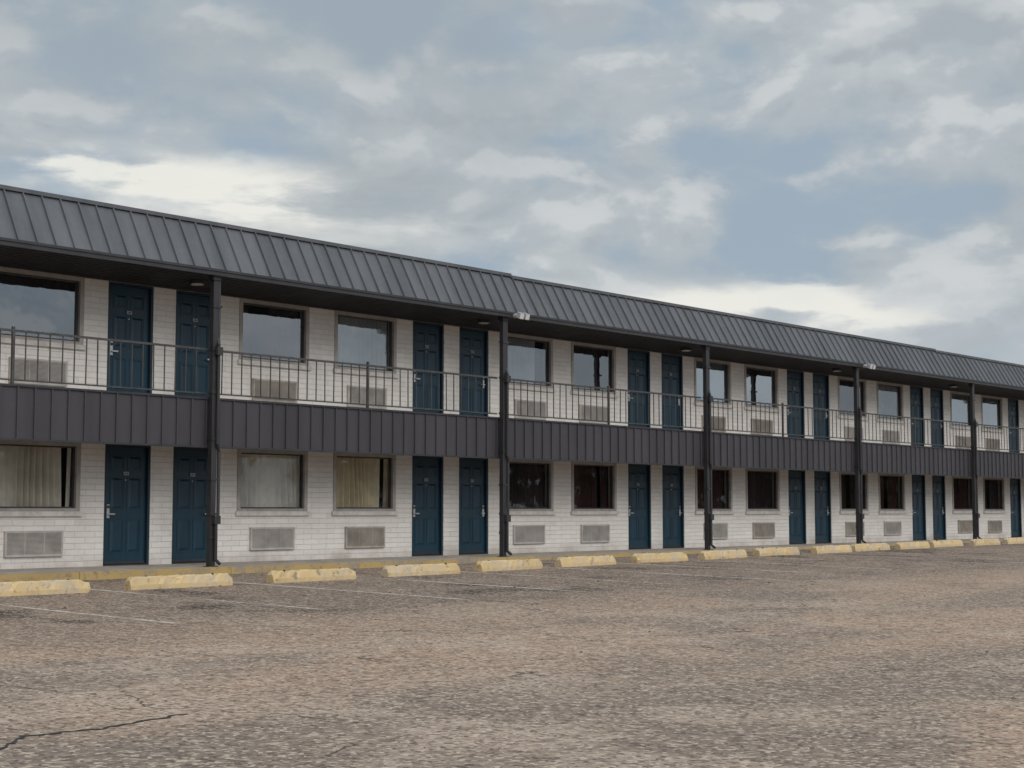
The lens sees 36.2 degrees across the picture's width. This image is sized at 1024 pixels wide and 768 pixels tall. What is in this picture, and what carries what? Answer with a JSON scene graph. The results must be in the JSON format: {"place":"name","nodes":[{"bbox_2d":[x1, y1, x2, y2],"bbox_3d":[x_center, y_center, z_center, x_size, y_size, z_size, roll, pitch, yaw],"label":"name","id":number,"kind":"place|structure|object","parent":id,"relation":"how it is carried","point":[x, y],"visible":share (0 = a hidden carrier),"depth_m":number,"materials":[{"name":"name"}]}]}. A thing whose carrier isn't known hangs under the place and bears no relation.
{"place":"outdoors","nodes":[
{"label":"outdoors","id":0,"kind":"place"},
{"bbox_2d":[0,542,1023,767],"bbox_3d":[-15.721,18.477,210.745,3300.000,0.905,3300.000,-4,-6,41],"label":"asphalt parking lot ground","id":1,"kind":"structure","parent":0,"point":[257,679],"depth_m":13.08,"materials":[{"name":"grey asphalt"}]},
{"bbox_2d":[0,579,89,596],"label":"parking wheel stop","id":2,"kind":"object","parent":1,"relation":"on","point":[40,587],"visible":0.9,"depth_m":21.20,"materials":[{"name":"paint"}]},
{"bbox_2d":[0,713,186,749],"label":"asphalt crack","id":3,"kind":"object","parent":1,"relation":"on","point":[16,739],"visible":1,"depth_m":9.42,"materials":[{"name":"black asphalt"}]},
{"bbox_2d":[124,573,232,589],"bbox_3d":[-4.902,2.918,23.126,0.227,0.220,1.844,-4,-6,41],"label":"parking wheel stop","id":4,"kind":"object","parent":1,"relation":"on","point":[173,581],"visible":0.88,"depth_m":23.00,"materials":[{"name":"paint"}]},
{"bbox_2d":[266,568,355,582],"bbox_3d":[-3.192,3.066,25.077,0.228,0.220,1.791,-4,-6,40],"label":"parking wheel stop","id":5,"kind":"object","parent":1,"relation":"on","point":[284,576],"visible":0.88,"depth_m":24.91,"materials":[{"name":"paint"}]},
{"bbox_2d":[381,563,459,576],"bbox_3d":[-1.562,3.215,27.061,0.228,0.220,1.776,-4,-6,41],"label":"parking wheel stop","id":6,"kind":"object","parent":1,"relation":"on","point":[416,569],"visible":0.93,"depth_m":26.91,"materials":[{"name":"paint"}]},
{"bbox_2d":[0,540,1002,581],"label":"yellow curb","id":7,"kind":"structure","parent":1,"relation":"on","point":[102,575],"depth_m":27.04,"materials":[{"name":"paint"}]},
{"bbox_2d":[474,559,542,571],"bbox_3d":[-0.050,3.365,29.066,0.228,0.220,1.807,-4,-6,39],"label":"parking wheel stop","id":8,"kind":"object","parent":1,"relation":"on","point":[495,565],"visible":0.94,"depth_m":28.88,"materials":[{"name":"paint"}]},
{"bbox_2d":[0,537,1017,573],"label":"ground floor walkway","id":9,"kind":"structure","parent":1,"relation":"on","point":[110,568],"depth_m":30.91,"materials":[{"name":"concrete"}]},
{"bbox_2d":[203,275,222,566],"bbox_3d":[-5.120,0.621,27.110,0.290,5.050,0.234,-4,-6,41],"label":"post","id":10,"kind":"object","parent":9,"relation":"on","point":[213,497],"visible":1,"depth_m":27.10,"materials":[{"name":"metal"}]},
{"bbox_2d":[497,316,511,556],"bbox_3d":[-0.126,1.087,32.886,0.290,5.050,0.234,-4,-6,41],"label":"post","id":11,"kind":"object","parent":9,"relation":"on","point":[504,382],"visible":1,"depth_m":32.88,"materials":[{"name":"metal"}]},
{"bbox_2d":[701,345,715,549],"bbox_3d":[4.868,1.554,38.663,0.290,5.050,0.234,-4,-6,41],"label":"post","id":12,"kind":"object","parent":9,"relation":"on","point":[707,460],"visible":0.99,"depth_m":38.65,"materials":[{"name":"metal"}]},
{"bbox_2d":[852,367,866,543],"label":"post","id":13,"kind":"object","parent":9,"relation":"on","point":[858,413],"visible":0.95,"depth_m":44.43,"materials":[{"name":"metal"}]},
{"bbox_2d":[968,383,981,538],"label":"post","id":14,"kind":"object","parent":9,"relation":"on","point":[974,466],"visible":0.91,"depth_m":50.21,"materials":[{"name":"metal"}]},
{"bbox_2d":[4,545,1014,757],"bbox_3d":[10.451,3.655,30.444,18.067,0.443,59.953,-4,-6,41],"label":"gravel debris","id":15,"kind":"object","parent":1,"relation":"on","point":[562,599],"visible":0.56,"depth_m":23.83,"materials":[{"name":"grey gravel"}]},
{"bbox_2d":[1,545,1020,623],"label":"parking stall lines","id":16,"kind":"object","parent":1,"relation":"on","point":[478,584],"visible":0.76,"depth_m":24.33,"materials":[{"name":"beige paint"}]},
{"bbox_2d":[0,278,1023,568],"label":"walls","id":17,"kind":"structure","parent":1,"relation":"on","point":[320,532],"depth_m":33.36,"materials":[{"name":"white brick"}]},
{"bbox_2d":[3,531,62,556],"bbox_3d":[-8.006,2.670,26.194,0.103,0.430,1.100,-4,-6,41],"label":"air conditioner","id":18,"kind":"object","parent":17,"relation":"attached to","point":[31,543],"visible":1,"depth_m":26.15,"materials":[{"name":"metal"}]},
{"bbox_2d":[8,357,67,386],"bbox_3d":[-8.002,-0.203,26.431,0.103,0.430,1.100,-4,-6,41],"label":"air conditioner","id":19,"kind":"object","parent":17,"relation":"attached to","point":[43,370],"visible":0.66,"depth_m":26.41,"materials":[{"name":"metal"}]},
{"bbox_2d":[0,440,82,515],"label":"window","id":20,"kind":"structure","parent":17,"relation":"attached to","point":[30,478],"depth_m":26.48,"materials":[{"name":"paint"}]},
{"bbox_2d":[0,267,85,349],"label":"window","id":21,"kind":"structure","parent":17,"relation":"attached to","point":[37,301],"depth_m":26.76,"materials":[{"name":"glass"}]},
{"bbox_2d":[103,444,150,565],"bbox_3d":[-6.862,2.135,27.724,0.202,2.130,0.970,-4,-6,41],"label":"door","id":22,"kind":"structure","parent":17,"relation":"attached to","point":[126,506],"depth_m":27.73,"materials":[{"name":"paint"}]},
{"bbox_2d":[106,281,153,392],"bbox_3d":[-6.862,-0.721,27.954,0.202,2.130,0.970,-4,-6,41],"label":"door","id":23,"kind":"structure","parent":17,"relation":"attached to","point":[130,312],"depth_m":27.97,"materials":[{"name":"paint"}]},
{"bbox_2d":[171,447,207,563],"bbox_3d":[-5.909,2.224,28.826,0.202,2.130,0.970,-4,-6,41],"label":"door","id":24,"kind":"structure","parent":17,"relation":"attached to","point":[189,509],"depth_m":28.77,"materials":[{"name":"paint"}]},
{"bbox_2d":[174,290,209,396],"bbox_3d":[-5.909,-0.632,29.057,0.202,2.130,0.970,-4,-6,41],"label":"door","id":25,"kind":"structure","parent":17,"relation":"attached to","point":[192,319],"depth_m":29.01,"materials":[{"name":"paint"}]},
{"bbox_2d":[249,527,294,549],"bbox_3d":[-4.620,2.966,30.113,0.103,0.430,1.100,-4,-6,41],"label":"air conditioner","id":26,"kind":"object","parent":17,"relation":"attached to","point":[269,538],"visible":1,"depth_m":30.06,"materials":[{"name":"metal"}]},
{"bbox_2d":[235,449,309,515],"bbox_3d":[-4.708,1.904,30.296,0.366,1.275,1.840,-4,-6,41],"label":"window","id":27,"kind":"structure","parent":17,"relation":"attached to","point":[272,483],"depth_m":30.41,"materials":[{"name":"paint"}]},
{"bbox_2d":[237,298,311,370],"bbox_3d":[-4.699,-0.952,30.520,0.345,1.275,1.840,-4,-6,41],"label":"window","id":28,"kind":"structure","parent":17,"relation":"attached to","point":[283,329],"depth_m":30.80,"materials":[{"name":"glass"}]},
{"bbox_2d":[252,378,296,402],"bbox_3d":[-4.610,0.139,30.353,0.103,0.430,1.100,-4,-6,41],"label":"air conditioner","id":29,"kind":"object","parent":17,"relation":"attached to","point":[265,387],"visible":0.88,"depth_m":30.30,"materials":[{"name":"metal"}]},
{"bbox_2d":[331,453,397,514],"bbox_3d":[-3.107,2.053,32.145,0.364,1.275,1.840,-4,-6,41],"label":"window","id":30,"kind":"structure","parent":17,"relation":"attached to","point":[355,484],"depth_m":32.19,"materials":[{"name":"paint"}]},
{"bbox_2d":[344,526,384,547],"bbox_3d":[-3.014,3.123,31.970,0.103,0.430,1.100,-4,-6,41],"label":"air conditioner","id":31,"kind":"object","parent":17,"relation":"attached to","point":[366,537],"visible":1,"depth_m":31.92,"materials":[{"name":"metal"}]},
{"bbox_2d":[334,310,398,377],"bbox_3d":[-3.108,-0.802,32.377,0.366,1.275,1.840,-4,-6,41],"label":"window","id":32,"kind":"structure","parent":17,"relation":"attached to","point":[359,338],"depth_m":32.46,"materials":[{"name":"glass"}]},
{"bbox_2d":[347,385,386,408],"bbox_3d":[-2.996,0.274,32.221,0.103,0.430,1.100,-4,-6,41],"label":"air conditioner","id":33,"kind":"object","parent":17,"relation":"attached to","point":[379,395],"visible":0.67,"depth_m":32.14,"materials":[{"name":"metal"}]},
{"bbox_2d":[412,456,442,555],"bbox_3d":[-1.869,2.602,33.500,0.202,2.130,0.970,-4,-6,41],"label":"door","id":34,"kind":"structure","parent":17,"relation":"attached to","point":[427,505],"depth_m":33.52,"materials":[{"name":"paint"}]},
{"bbox_2d":[412,321,443,412],"bbox_3d":[-1.869,-0.254,33.731,0.202,2.130,0.970,-4,-6,41],"label":"door","id":35,"kind":"structure","parent":17,"relation":"attached to","point":[428,346],"depth_m":33.76,"materials":[{"name":"paint"}]},
{"bbox_2d":[459,458,487,554],"bbox_3d":[-0.916,2.691,34.603,0.202,2.130,0.970,-4,-6,41],"label":"door","id":36,"kind":"structure","parent":17,"relation":"attached to","point":[473,505],"depth_m":34.62,"materials":[{"name":"paint"}]},
{"bbox_2d":[459,327,487,415],"bbox_3d":[-0.916,-0.165,34.833,0.202,2.130,0.970,-4,-6,41],"label":"door","id":37,"kind":"structure","parent":17,"relation":"attached to","point":[473,351],"depth_m":34.86,"materials":[{"name":"paint"}]},
{"bbox_2d":[0,184,1023,386],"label":"mansard roof","id":38,"kind":"structure","parent":17,"relation":"on","point":[48,218],"depth_m":31.23,"materials":[{"name":"metal"}]},
{"bbox_2d":[0,237,1023,399],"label":"eave soffit","id":39,"kind":"structure","parent":17,"relation":"attached to","point":[43,257],"depth_m":31.95,"materials":[{"name":"metal"}]},
{"bbox_2d":[513,312,529,319],"bbox_3d":[0.164,-1.430,33.082,0.310,0.160,0.312,-4,-6,41],"label":"floodlight","id":40,"kind":"object","parent":39,"relation":"attached to","point":[520,315],"visible":1,"depth_m":33.02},
{"bbox_2d":[863,363,875,368],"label":"floodlight","id":41,"kind":"object","parent":39,"relation":"attached to","point":[870,366],"visible":1,"depth_m":44.56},
{"bbox_2d":[0,383,1023,478],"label":"balcony fascia","id":42,"kind":"structure","parent":17,"relation":"attached to","point":[35,413],"depth_m":31.01,"materials":[{"name":"grey metal"}]},
{"bbox_2d":[0,326,1023,452],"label":"balcony railing","id":43,"kind":"object","parent":42,"relation":"on","point":[13,330],"visible":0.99,"depth_m":32.10,"materials":[{"name":"black metal"}]},
{"bbox_2d":[513,525,544,543],"bbox_3d":[0.375,3.441,35.890,0.103,0.430,1.100,-4,-6,41],"label":"air conditioner","id":44,"kind":"object","parent":17,"relation":"attached to","point":[528,534],"visible":1,"depth_m":35.84,"materials":[{"name":"metal"}]},
{"bbox_2d":[61,283,997,508],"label":"room interiors","id":45,"kind":"object","parent":17,"relation":"attached to","point":[258,329],"visible":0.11,"depth_m":32.20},
{"bbox_2d":[514,399,545,419],"bbox_3d":[0.408,0.595,36.158,0.103,0.430,1.100,-4,-6,41],"label":"air conditioner","id":46,"kind":"object","parent":17,"relation":"attached to","point":[530,407],"visible":0.9,"depth_m":36.12,"materials":[{"name":"metal"}]},
{"bbox_2d":[506,459,555,514],"bbox_3d":[0.294,2.370,36.066,0.345,1.275,1.840,-4,-6,41],"label":"window","id":47,"kind":"structure","parent":17,"relation":"attached to","point":[526,487],"depth_m":36.31,"materials":[{"name":"glass"}]},
{"bbox_2d":[508,333,555,391],"bbox_3d":[0.287,-0.485,36.303,0.364,1.275,1.840,-4,-6,41],"label":"window","id":48,"kind":"structure","parent":17,"relation":"attached to","point":[521,357],"depth_m":36.37,"materials":[{"name":"paint"}]},
{"bbox_2d":[579,404,606,423],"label":"air conditioner","id":49,"kind":"object","parent":17,"relation":"attached to","point":[587,412],"visible":0.77,"depth_m":37.89,"materials":[{"name":"metal"}]},
{"bbox_2d":[570,341,617,397],"bbox_3d":[1.893,-0.336,38.147,0.346,1.275,1.840,-4,-6,41],"label":"window","id":50,"kind":"structure","parent":17,"relation":"attached to","point":[588,365],"depth_m":38.33,"materials":[{"name":"glass"}]},
{"bbox_2d":[570,462,618,514],"bbox_3d":[1.894,2.520,37.915,0.344,1.275,1.840,-4,-6,41],"label":"window","id":51,"kind":"structure","parent":17,"relation":"attached to","point":[583,488],"depth_m":38.04,"materials":[{"name":"glass"}]},
{"bbox_2d":[580,524,609,542],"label":"air conditioner","id":52,"kind":"object","parent":17,"relation":"attached to","point":[590,533],"visible":1,"depth_m":37.70,"materials":[{"name":"metal"}]},
{"bbox_2d":[627,349,649,426],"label":"door","id":53,"kind":"structure","parent":17,"relation":"attached to","point":[638,363],"depth_m":39.55,"materials":[{"name":"paint"}]},
{"bbox_2d":[628,464,650,549],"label":"door","id":54,"kind":"structure","parent":17,"relation":"attached to","point":[639,504],"depth_m":39.30,"materials":[{"name":"paint"}]},
{"bbox_2d":[661,353,682,429],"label":"door","id":55,"kind":"structure","parent":17,"relation":"attached to","point":[672,373],"depth_m":40.65,"materials":[{"name":"paint"}]},
{"bbox_2d":[662,465,683,547],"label":"door","id":56,"kind":"structure","parent":17,"relation":"attached to","point":[673,503],"depth_m":40.41,"materials":[{"name":"paint"}]},
{"bbox_2d":[693,357,731,407],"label":"window","id":57,"kind":"structure","parent":17,"relation":"attached to","point":[716,380],"depth_m":42.38,"materials":[{"name":"paint"}]},
{"bbox_2d":[701,415,725,432],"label":"air conditioner","id":58,"kind":"object","parent":17,"relation":"attached to","point":[720,422],"visible":0.48,"depth_m":41.99,"materials":[{"name":"metal"}]},
{"bbox_2d":[694,466,734,513],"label":"window","id":59,"kind":"structure","parent":17,"relation":"attached to","point":[717,490],"depth_m":42.17,"materials":[{"name":"paint"}]},
{"bbox_2d":[703,523,727,538],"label":"air conditioner","id":60,"kind":"object","parent":17,"relation":"attached to","point":[720,530],"visible":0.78,"depth_m":41.80,"materials":[{"name":"metal"}]},
{"bbox_2d":[750,418,772,434],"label":"air conditioner","id":61,"kind":"object","parent":17,"relation":"attached to","point":[762,425],"visible":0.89,"depth_m":43.70,"materials":[{"name":"metal"}]},
{"bbox_2d":[744,364,780,412],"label":"window","id":62,"kind":"structure","parent":17,"relation":"attached to","point":[756,383],"depth_m":44.12,"materials":[{"name":"paint"}]},
{"bbox_2d":[745,468,781,513],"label":"window","id":63,"kind":"structure","parent":17,"relation":"attached to","point":[758,491],"depth_m":43.92,"materials":[{"name":"glass"}]},
{"bbox_2d":[752,522,774,537],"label":"air conditioner","id":64,"kind":"object","parent":17,"relation":"attached to","point":[763,529],"visible":1,"depth_m":43.47,"materials":[{"name":"metal"}]},
{"bbox_2d":[787,370,804,437],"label":"door","id":65,"kind":"structure","parent":17,"relation":"attached to","point":[795,388],"depth_m":45.35,"materials":[{"name":"paint"}]},
{"bbox_2d":[788,470,805,544],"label":"door","id":66,"kind":"structure","parent":17,"relation":"attached to","point":[797,507],"depth_m":45.10,"materials":[{"name":"paint"}]},
{"bbox_2d":[813,373,829,439],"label":"door","id":67,"kind":"structure","parent":17,"relation":"attached to","point":[820,390],"depth_m":46.44,"materials":[{"name":"paint"}]},
{"bbox_2d":[814,471,830,543],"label":"door","id":68,"kind":"structure","parent":17,"relation":"attached to","point":[822,491],"depth_m":46.20,"materials":[{"name":"paint"}]},
{"bbox_2d":[838,376,867,420],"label":"window","id":69,"kind":"structure","parent":17,"relation":"attached to","point":[845,394],"depth_m":48.03,"materials":[{"name":"paint"}]},
{"bbox_2d":[839,472,869,513],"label":"window","id":70,"kind":"structure","parent":17,"relation":"attached to","point":[843,508],"depth_m":47.88,"materials":[{"name":"glass"}]},
{"bbox_2d":[845,426,863,441],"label":"air conditioner","id":71,"kind":"object","parent":17,"relation":"attached to","point":[851,431],"visible":0.59,"depth_m":47.50,"materials":[{"name":"metal"}]},
{"bbox_2d":[845,522,864,535],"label":"air conditioner","id":72,"kind":"object","parent":17,"relation":"attached to","point":[850,528],"visible":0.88,"depth_m":47.22,"materials":[{"name":"metal"}]},
{"bbox_2d":[876,381,905,423],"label":"window","id":73,"kind":"structure","parent":17,"relation":"attached to","point":[886,399],"depth_m":49.84,"materials":[{"name":"paint"}]},
{"bbox_2d":[882,430,899,443],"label":"air conditioner","id":74,"kind":"object","parent":17,"relation":"attached to","point":[886,433],"visible":0.71,"depth_m":49.46,"materials":[{"name":"metal"}]},
{"bbox_2d":[878,473,906,513],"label":"window","id":75,"kind":"structure","parent":17,"relation":"attached to","point":[892,492],"depth_m":49.78,"materials":[{"name":"glass"}]},
{"bbox_2d":[884,521,901,534],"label":"air conditioner","id":76,"kind":"object","parent":17,"relation":"attached to","point":[892,527],"visible":1,"depth_m":49.24,"materials":[{"name":"metal"}]},
{"bbox_2d":[910,386,923,445],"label":"door","id":77,"kind":"structure","parent":17,"relation":"attached to","point":[916,402],"depth_m":51.16,"materials":[{"name":"paint"}]},
{"bbox_2d":[912,475,925,540],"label":"door","id":78,"kind":"structure","parent":17,"relation":"attached to","point":[918,508],"depth_m":50.89,"materials":[{"name":"paint"}]},
{"bbox_2d":[930,388,943,447],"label":"door","id":79,"kind":"structure","parent":17,"relation":"attached to","point":[936,400],"depth_m":52.23,"materials":[{"name":"paint"}]},
{"bbox_2d":[932,475,945,539],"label":"door","id":80,"kind":"structure","parent":17,"relation":"attached to","point":[939,513],"depth_m":51.99,"materials":[{"name":"paint"}]},
{"bbox_2d":[950,391,969,429],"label":"window","id":81,"kind":"structure","parent":17,"relation":"attached to","point":[958,410],"depth_m":53.70,"materials":[{"name":"glass"}]},
{"bbox_2d":[952,476,971,512],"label":"window","id":82,"kind":"structure","parent":17,"relation":"attached to","point":[960,505],"depth_m":53.60,"materials":[{"name":"glass"}]},
{"bbox_2d":[955,435,970,448],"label":"air conditioner","id":83,"kind":"object","parent":17,"relation":"attached to","point":[968,441],"visible":0.72,"depth_m":53.45,"materials":[{"name":"metal"}]},
{"bbox_2d":[958,520,972,532],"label":"air conditioner","id":84,"kind":"object","parent":17,"relation":"attached to","point":[965,526],"visible":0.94,"depth_m":53.20,"materials":[{"name":"metal"}]},
{"bbox_2d":[985,438,999,450],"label":"air conditioner","id":85,"kind":"object","parent":17,"relation":"attached to","point":[997,442],"visible":0.61,"depth_m":55.23,"materials":[{"name":"metal"}]},
{"bbox_2d":[981,395,1004,432],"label":"window","id":86,"kind":"structure","parent":17,"relation":"attached to","point":[988,410],"depth_m":55.62,"materials":[{"name":"paint"}]},
{"bbox_2d":[983,477,1006,512],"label":"window","id":87,"kind":"structure","parent":17,"relation":"attached to","point":[993,502],"depth_m":55.62,"materials":[{"name":"glass"}]},
{"bbox_2d":[988,520,1001,532],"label":"air conditioner","id":88,"kind":"object","parent":17,"relation":"attached to","point":[994,526],"visible":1,"depth_m":54.99,"materials":[{"name":"metal"}]},
{"bbox_2d":[1008,399,1019,452],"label":"door","id":89,"kind":"structure","parent":17,"relation":"attached to","point":[1013,415],"depth_m":56.90,"materials":[{"name":"paint"}]},
{"bbox_2d":[1010,478,1021,537],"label":"door","id":90,"kind":"structure","parent":17,"relation":"attached to","point":[1015,505],"depth_m":56.68,"materials":[{"name":"paint"}]},
{"bbox_2d":[554,555,615,566],"bbox_3d":[1.464,3.510,31.005,0.227,0.220,1.820,-4,-6,39],"label":"parking wheel stop","id":91,"kind":"object","parent":1,"relation":"on","point":[567,561],"visible":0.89,"depth_m":30.81,"materials":[{"name":"paint"}]},
{"bbox_2d":[631,552,687,562],"bbox_3d":[3.116,3.662,33.029,0.228,0.220,1.802,-4,-6,42],"label":"parking wheel stop","id":92,"kind":"object","parent":1,"relation":"on","point":[654,557],"visible":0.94,"depth_m":32.83,"materials":[{"name":"paint"}]},
{"bbox_2d":[698,549,746,559],"bbox_3d":[4.706,3.807,34.957,0.228,0.220,1.809,-4,-6,39],"label":"parking wheel stop","id":93,"kind":"object","parent":1,"relation":"on","point":[720,554],"visible":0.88,"depth_m":34.78,"materials":[{"name":"paint"}]},
{"bbox_2d":[753,547,799,555],"bbox_3d":[6.253,3.960,37.009,0.228,0.220,1.781,-4,-6,41],"label":"parking wheel stop","id":94,"kind":"object","parent":1,"relation":"on","point":[769,551],"visible":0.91,"depth_m":36.83,"materials":[{"name":"paint"}]},
{"bbox_2d":[811,545,851,553],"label":"parking wheel stop","id":95,"kind":"object","parent":1,"relation":"on","point":[830,549],"visible":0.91,"depth_m":38.76,"materials":[{"name":"paint"}]},
{"bbox_2d":[851,543,889,550],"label":"parking wheel stop","id":96,"kind":"object","parent":1,"relation":"on","point":[870,547],"visible":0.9,"depth_m":40.69,"materials":[{"name":"paint"}]},
{"bbox_2d":[894,541,929,548],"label":"parking wheel stop","id":97,"kind":"object","parent":1,"relation":"on","point":[912,545],"visible":0.88,"depth_m":42.51,"materials":[{"name":"paint"}]},
{"bbox_2d":[929,540,962,546],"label":"parking wheel stop","id":98,"kind":"object","parent":1,"relation":"on","point":[942,543],"visible":0.91,"depth_m":44.51,"materials":[{"name":"paint"}]},
{"bbox_2d":[969,538,1000,545],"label":"parking wheel stop","id":99,"kind":"object","parent":1,"relation":"on","point":[988,541],"visible":0.91,"depth_m":46.40,"materials":[{"name":"paint"}]},
{"bbox_2d":[1002,537,1023,543],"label":"parking wheel stop","id":100,"kind":"object","parent":1,"relation":"on","point":[1019,540],"visible":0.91,"depth_m":48.11,"materials":[{"name":"paint"}]},
{"bbox_2d":[0,0,1023,364],"label":"sky","id":101,"kind":"structure","parent":0,"point":[855,167],"materials":[{"name":"blue"}]}
]}

